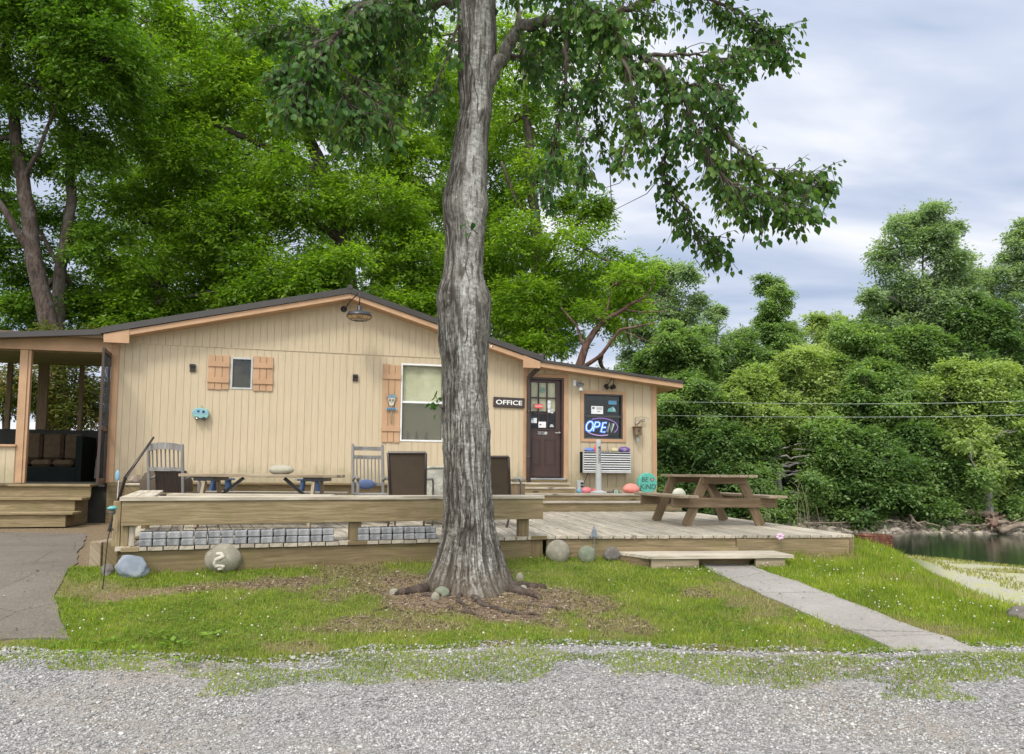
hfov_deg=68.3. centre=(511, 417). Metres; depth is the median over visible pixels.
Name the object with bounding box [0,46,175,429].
tree
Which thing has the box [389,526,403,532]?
paver block
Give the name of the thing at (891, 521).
driftwood log
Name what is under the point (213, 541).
paver block
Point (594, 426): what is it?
neon sign
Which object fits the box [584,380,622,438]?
window
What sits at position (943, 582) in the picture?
tall grass
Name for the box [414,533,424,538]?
paver block
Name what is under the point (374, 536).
paver block
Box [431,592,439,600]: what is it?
stone
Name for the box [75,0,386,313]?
tree
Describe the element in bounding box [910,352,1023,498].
tree
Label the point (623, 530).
wooden deck
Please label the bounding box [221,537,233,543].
paver block
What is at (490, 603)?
leaf litter
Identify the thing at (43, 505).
porch steps
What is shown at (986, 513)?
driftwood log
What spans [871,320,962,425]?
tree
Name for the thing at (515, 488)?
wooden box
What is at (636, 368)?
tree
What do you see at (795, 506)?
reeds
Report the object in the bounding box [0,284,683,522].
cabin
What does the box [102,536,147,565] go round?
timber block
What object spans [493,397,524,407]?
office sign
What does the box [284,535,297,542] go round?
paver block
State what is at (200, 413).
camper ornament
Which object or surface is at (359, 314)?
barn lamp
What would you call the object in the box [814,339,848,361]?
tree
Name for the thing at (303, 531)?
paver block
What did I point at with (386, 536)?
paver block
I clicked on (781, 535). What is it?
flower stake
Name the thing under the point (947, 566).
beach grass
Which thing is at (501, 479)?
patio chair
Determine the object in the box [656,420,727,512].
shrub
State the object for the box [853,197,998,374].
tree
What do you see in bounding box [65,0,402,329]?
tree
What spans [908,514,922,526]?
driftwood log
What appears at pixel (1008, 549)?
water
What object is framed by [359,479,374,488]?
cushion
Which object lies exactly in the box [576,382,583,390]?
wall lamp
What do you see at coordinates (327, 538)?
paver block
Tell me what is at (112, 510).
solar stake
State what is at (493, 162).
tree
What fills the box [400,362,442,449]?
window
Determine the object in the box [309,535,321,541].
paver block
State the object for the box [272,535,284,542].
paver block
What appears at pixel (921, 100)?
sky
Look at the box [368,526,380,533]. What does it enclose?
paver block
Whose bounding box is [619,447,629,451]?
painted stone
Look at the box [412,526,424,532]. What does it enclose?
paver block
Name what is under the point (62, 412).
shrub
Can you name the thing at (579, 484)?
power outlet
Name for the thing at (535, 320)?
tree
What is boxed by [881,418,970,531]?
shrub
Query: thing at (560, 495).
entrance steps
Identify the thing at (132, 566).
stone
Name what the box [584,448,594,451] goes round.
painted stone
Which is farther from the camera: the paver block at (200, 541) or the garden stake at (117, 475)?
the garden stake at (117, 475)
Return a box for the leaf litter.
[176,564,744,648]
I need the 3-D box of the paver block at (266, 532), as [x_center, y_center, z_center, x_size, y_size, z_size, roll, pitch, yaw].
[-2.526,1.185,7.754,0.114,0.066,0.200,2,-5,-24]
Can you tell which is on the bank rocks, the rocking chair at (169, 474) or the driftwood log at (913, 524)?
the driftwood log at (913, 524)
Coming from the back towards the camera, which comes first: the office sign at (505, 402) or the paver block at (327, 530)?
the office sign at (505, 402)
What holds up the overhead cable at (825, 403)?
attached to the cabin
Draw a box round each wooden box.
[125,483,139,494]
[511,482,526,494]
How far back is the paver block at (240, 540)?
7.57 m
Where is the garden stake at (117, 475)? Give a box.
[115,470,119,496]
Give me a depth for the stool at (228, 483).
12.04 m
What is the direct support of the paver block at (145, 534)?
on the paver block at (145, 542)
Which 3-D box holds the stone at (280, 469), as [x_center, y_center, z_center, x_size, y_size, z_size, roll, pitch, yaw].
[-3.111,0.707,10.176,0.335,0.128,0.200,0,-4,0]
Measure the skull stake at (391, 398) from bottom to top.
0.580 m
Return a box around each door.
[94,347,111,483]
[531,380,560,476]
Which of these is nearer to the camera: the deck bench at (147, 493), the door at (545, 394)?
the deck bench at (147, 493)
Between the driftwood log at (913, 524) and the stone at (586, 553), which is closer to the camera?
the stone at (586, 553)
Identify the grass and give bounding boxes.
[0,642,1023,702]
[853,535,1023,616]
[904,554,1023,605]
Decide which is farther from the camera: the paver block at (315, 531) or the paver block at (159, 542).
the paver block at (315, 531)
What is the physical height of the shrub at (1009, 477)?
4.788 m
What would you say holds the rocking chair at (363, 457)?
on the wooden deck
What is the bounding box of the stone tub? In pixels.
[425,466,443,523]
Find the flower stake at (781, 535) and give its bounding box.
[776,533,783,551]
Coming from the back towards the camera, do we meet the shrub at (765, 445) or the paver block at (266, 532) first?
the shrub at (765, 445)
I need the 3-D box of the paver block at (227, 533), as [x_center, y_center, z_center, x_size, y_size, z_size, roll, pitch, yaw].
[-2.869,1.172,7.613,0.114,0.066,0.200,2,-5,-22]
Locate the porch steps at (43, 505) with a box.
[0,484,97,526]
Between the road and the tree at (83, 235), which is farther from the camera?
the tree at (83, 235)
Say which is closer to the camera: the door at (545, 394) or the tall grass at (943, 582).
the tall grass at (943, 582)
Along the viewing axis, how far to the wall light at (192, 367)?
14.34 m
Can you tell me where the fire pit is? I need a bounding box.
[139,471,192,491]
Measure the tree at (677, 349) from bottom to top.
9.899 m
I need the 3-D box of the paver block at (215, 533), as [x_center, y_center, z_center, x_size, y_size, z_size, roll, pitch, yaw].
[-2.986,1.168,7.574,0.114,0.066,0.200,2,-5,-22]
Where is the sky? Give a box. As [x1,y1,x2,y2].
[0,0,1023,430]
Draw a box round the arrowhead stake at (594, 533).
[591,526,597,537]
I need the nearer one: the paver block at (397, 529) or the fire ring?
the paver block at (397, 529)
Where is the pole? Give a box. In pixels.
[107,437,154,530]
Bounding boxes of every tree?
[0,0,179,429]
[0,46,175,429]
[46,5,319,299]
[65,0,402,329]
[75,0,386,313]
[239,0,846,619]
[273,0,535,317]
[294,40,574,339]
[412,52,608,363]
[483,0,672,361]
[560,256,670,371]
[605,256,720,370]
[623,343,663,376]
[636,316,728,395]
[657,367,738,509]
[696,300,756,361]
[715,328,779,416]
[718,357,812,477]
[745,272,810,469]
[753,318,816,484]
[757,341,861,491]
[798,309,848,347]
[807,312,908,416]
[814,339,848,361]
[822,352,926,459]
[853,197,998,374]
[855,289,920,326]
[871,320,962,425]
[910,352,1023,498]
[934,416,1023,528]
[938,291,1023,414]
[975,216,1023,388]
[986,386,1023,521]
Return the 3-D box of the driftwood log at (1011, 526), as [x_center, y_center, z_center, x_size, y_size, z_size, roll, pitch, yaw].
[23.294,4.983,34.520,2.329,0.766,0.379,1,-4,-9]
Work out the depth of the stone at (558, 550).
8.66 m
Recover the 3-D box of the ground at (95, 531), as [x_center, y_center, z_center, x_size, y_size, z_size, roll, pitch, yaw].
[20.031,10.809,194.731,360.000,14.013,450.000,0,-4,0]
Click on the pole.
(130, 471)
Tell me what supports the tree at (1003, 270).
on the ground at (95, 531)
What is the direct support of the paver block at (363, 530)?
on the paver block at (363, 537)
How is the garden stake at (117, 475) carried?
on the ground at (95, 531)
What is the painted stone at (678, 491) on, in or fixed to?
on the entrance steps at (560, 495)
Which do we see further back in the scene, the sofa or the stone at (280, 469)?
the sofa
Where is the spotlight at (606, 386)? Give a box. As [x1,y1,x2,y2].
[604,378,615,389]
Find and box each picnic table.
[166,473,347,529]
[634,474,786,525]
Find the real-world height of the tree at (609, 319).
6.684 m
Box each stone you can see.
[101,564,114,576]
[115,555,149,577]
[204,542,241,571]
[269,465,293,473]
[389,588,397,594]
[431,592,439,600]
[435,586,449,596]
[514,476,523,481]
[516,572,523,580]
[546,540,569,561]
[578,546,595,562]
[582,487,591,492]
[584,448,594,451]
[603,547,619,560]
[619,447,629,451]
[623,483,639,492]
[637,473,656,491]
[672,488,685,494]
[1006,605,1023,621]
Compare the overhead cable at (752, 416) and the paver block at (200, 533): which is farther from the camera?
the overhead cable at (752, 416)
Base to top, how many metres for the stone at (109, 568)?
0.123 m
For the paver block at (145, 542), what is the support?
on the wooden deck
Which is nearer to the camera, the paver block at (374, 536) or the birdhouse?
the paver block at (374, 536)
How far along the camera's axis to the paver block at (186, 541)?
7.36 m
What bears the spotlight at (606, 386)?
attached to the cabin
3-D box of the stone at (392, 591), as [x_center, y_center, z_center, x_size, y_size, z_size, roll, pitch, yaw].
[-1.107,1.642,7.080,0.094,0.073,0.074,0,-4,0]
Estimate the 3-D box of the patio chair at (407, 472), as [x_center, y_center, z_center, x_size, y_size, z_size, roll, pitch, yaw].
[-1.344,0.963,9.963,0.557,1.004,0.714,0,-4,2]
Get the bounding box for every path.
[0,532,86,640]
[701,563,987,652]
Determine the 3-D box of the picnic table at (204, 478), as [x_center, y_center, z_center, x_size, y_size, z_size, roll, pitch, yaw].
[-3.316,1.121,10.146,2.050,0.707,1.460,1,-4,-4]
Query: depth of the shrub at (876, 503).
35.31 m
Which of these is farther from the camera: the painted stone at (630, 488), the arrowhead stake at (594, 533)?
the painted stone at (630, 488)
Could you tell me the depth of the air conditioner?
15.92 m
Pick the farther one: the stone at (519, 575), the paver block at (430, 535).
the paver block at (430, 535)
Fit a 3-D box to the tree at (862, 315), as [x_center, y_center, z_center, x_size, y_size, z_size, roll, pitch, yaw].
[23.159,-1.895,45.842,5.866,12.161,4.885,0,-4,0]
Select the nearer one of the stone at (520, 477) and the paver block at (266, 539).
the paver block at (266, 539)
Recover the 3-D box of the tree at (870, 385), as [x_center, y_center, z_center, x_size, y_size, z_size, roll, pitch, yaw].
[18.757,0.625,38.549,5.430,8.053,5.766,-3,-5,37]
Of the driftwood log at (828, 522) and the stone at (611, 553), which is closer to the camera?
the stone at (611, 553)
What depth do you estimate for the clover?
6.10 m
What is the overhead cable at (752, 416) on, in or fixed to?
attached to the cabin
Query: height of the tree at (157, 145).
23.597 m
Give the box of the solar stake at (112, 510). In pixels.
[102,506,117,589]
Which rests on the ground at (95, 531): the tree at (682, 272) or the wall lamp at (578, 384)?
the tree at (682, 272)
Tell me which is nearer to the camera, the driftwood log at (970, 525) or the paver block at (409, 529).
the paver block at (409, 529)
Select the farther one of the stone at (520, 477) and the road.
the stone at (520, 477)
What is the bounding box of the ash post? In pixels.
[590,439,606,493]
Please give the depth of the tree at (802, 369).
39.05 m
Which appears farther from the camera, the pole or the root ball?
the root ball
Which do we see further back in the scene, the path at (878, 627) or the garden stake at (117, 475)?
the garden stake at (117, 475)
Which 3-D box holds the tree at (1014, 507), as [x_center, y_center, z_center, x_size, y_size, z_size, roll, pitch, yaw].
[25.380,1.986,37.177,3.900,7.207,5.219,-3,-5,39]
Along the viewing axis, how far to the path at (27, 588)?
7.05 m
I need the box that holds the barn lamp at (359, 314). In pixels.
[341,292,371,321]
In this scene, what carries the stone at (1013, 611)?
on the ground at (95, 531)
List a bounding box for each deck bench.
[111,495,546,551]
[122,490,162,528]
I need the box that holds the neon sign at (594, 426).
[585,417,617,435]
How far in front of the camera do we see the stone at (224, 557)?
7.43 m
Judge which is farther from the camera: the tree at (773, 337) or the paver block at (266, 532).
the tree at (773, 337)
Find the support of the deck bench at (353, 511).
on the wooden deck
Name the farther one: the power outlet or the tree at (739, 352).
the tree at (739, 352)
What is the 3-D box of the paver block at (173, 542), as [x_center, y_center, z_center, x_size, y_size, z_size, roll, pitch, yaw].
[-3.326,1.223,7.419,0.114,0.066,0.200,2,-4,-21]
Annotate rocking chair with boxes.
[146,442,200,495]
[351,443,388,521]
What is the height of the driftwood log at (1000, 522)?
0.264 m
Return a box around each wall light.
[189,364,195,371]
[353,374,357,380]
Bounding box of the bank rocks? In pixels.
[665,510,1023,534]
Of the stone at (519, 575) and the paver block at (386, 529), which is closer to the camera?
the stone at (519, 575)
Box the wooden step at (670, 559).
[619,550,793,568]
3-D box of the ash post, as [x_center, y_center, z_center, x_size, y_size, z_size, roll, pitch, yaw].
[1.768,1.005,15.421,0.350,1.096,0.350,1,-4,-13]
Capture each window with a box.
[230,357,252,402]
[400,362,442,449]
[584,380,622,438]
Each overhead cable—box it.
[657,401,1015,403]
[658,415,1008,416]
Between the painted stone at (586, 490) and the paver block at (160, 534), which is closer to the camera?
the paver block at (160, 534)
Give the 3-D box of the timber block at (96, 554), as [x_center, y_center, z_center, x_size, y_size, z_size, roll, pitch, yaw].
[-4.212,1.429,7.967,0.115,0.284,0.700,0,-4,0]
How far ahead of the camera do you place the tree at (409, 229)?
24.09 m
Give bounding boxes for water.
[838,532,1023,566]
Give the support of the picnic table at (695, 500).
on the wooden deck
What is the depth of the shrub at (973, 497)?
35.50 m
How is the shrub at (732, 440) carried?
on the ground at (95, 531)
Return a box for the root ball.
[985,512,1008,530]
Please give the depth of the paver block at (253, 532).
7.62 m
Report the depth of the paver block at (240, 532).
7.57 m
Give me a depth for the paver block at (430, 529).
8.33 m
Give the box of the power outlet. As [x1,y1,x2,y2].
[576,474,587,488]
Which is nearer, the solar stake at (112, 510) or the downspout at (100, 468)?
the solar stake at (112, 510)
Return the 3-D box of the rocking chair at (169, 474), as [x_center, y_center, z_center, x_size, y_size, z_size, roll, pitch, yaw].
[-4.690,0.913,10.441,0.547,1.103,0.934,0,-4,3]
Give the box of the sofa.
[26,433,95,481]
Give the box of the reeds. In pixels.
[747,480,819,528]
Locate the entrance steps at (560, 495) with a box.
[512,480,681,511]
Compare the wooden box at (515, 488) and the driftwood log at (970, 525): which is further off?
the driftwood log at (970, 525)
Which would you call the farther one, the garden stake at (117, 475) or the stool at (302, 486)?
the stool at (302, 486)
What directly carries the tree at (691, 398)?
on the ground at (95, 531)
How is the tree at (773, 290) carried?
on the ground at (95, 531)
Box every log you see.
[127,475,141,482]
[803,521,860,523]
[873,519,907,523]
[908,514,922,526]
[910,521,940,526]
[956,509,995,517]
[959,524,985,525]
[997,518,1023,533]
[998,520,1023,524]
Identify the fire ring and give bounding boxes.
[855,533,893,548]
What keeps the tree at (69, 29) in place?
on the ground at (95, 531)
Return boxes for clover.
[7,542,1022,663]
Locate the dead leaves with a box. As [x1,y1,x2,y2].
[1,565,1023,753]
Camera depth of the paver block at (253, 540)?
7.61 m
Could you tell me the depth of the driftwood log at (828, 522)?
35.07 m
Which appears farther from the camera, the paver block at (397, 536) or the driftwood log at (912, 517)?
the driftwood log at (912, 517)
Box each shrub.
[0,317,109,430]
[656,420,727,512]
[676,415,775,519]
[724,419,831,526]
[787,408,882,529]
[816,422,930,530]
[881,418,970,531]
[905,449,1007,528]
[985,456,1023,512]
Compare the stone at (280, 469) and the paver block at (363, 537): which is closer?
the paver block at (363, 537)
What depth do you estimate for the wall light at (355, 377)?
15.02 m
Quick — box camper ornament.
[192,406,208,419]
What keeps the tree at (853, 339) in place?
on the ground at (95, 531)
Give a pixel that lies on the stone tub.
(435, 473)
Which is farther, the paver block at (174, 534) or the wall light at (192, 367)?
the wall light at (192, 367)
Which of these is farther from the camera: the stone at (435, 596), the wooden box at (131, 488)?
the wooden box at (131, 488)
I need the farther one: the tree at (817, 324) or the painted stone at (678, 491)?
the tree at (817, 324)
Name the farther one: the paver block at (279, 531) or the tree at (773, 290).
the tree at (773, 290)
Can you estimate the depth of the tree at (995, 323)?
40.54 m
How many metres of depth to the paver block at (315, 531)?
7.86 m
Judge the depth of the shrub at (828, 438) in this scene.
35.81 m
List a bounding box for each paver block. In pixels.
[139,531,152,538]
[139,538,152,546]
[153,531,166,538]
[153,538,166,545]
[167,538,180,545]
[168,530,180,538]
[181,530,193,537]
[181,538,193,545]
[194,538,206,544]
[195,530,207,537]
[208,529,220,537]
[208,537,220,544]
[221,529,233,536]
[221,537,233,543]
[234,529,246,536]
[234,537,246,543]
[247,529,259,536]
[247,536,259,543]
[259,535,272,542]
[260,529,272,536]
[272,528,285,535]
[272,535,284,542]
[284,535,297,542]
[285,528,297,535]
[297,528,309,535]
[297,535,309,541]
[308,528,321,534]
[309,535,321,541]
[321,527,333,534]
[321,534,333,541]
[358,527,368,533]
[358,534,368,540]
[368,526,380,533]
[369,533,380,539]
[379,526,391,533]
[380,533,391,539]
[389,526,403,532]
[391,533,402,539]
[400,526,414,532]
[403,533,414,539]
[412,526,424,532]
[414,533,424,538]
[424,525,435,532]
[425,532,435,538]
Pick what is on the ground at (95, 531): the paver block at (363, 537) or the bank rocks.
the bank rocks
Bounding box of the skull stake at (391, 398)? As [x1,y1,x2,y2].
[386,394,396,422]
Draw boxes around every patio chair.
[386,451,433,525]
[491,456,521,527]
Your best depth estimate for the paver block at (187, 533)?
7.39 m
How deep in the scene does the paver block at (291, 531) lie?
7.77 m
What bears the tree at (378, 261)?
on the ground at (95, 531)
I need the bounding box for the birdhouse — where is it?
[633,417,647,442]
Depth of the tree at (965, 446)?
35.25 m
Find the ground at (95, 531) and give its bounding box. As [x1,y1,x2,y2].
[0,476,1023,663]
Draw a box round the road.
[0,644,1023,753]
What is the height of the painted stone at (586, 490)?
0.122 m
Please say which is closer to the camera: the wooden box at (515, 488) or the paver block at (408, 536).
the paver block at (408, 536)
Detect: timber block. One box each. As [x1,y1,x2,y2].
[89,538,111,566]
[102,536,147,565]
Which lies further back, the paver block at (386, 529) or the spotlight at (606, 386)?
the spotlight at (606, 386)
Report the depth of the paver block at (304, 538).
7.79 m
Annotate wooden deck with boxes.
[115,511,853,574]
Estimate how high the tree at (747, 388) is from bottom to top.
7.746 m
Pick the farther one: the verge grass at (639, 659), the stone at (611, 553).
the stone at (611, 553)
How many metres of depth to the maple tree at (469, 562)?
7.41 m
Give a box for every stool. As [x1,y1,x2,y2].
[209,478,234,490]
[297,479,319,491]
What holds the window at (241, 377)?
in the cabin
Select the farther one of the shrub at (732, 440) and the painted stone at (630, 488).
the shrub at (732, 440)
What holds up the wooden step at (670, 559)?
on the ground at (95, 531)
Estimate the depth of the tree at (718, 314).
59.74 m
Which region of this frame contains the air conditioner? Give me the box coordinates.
[580,452,630,472]
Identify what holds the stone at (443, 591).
on the ground at (95, 531)

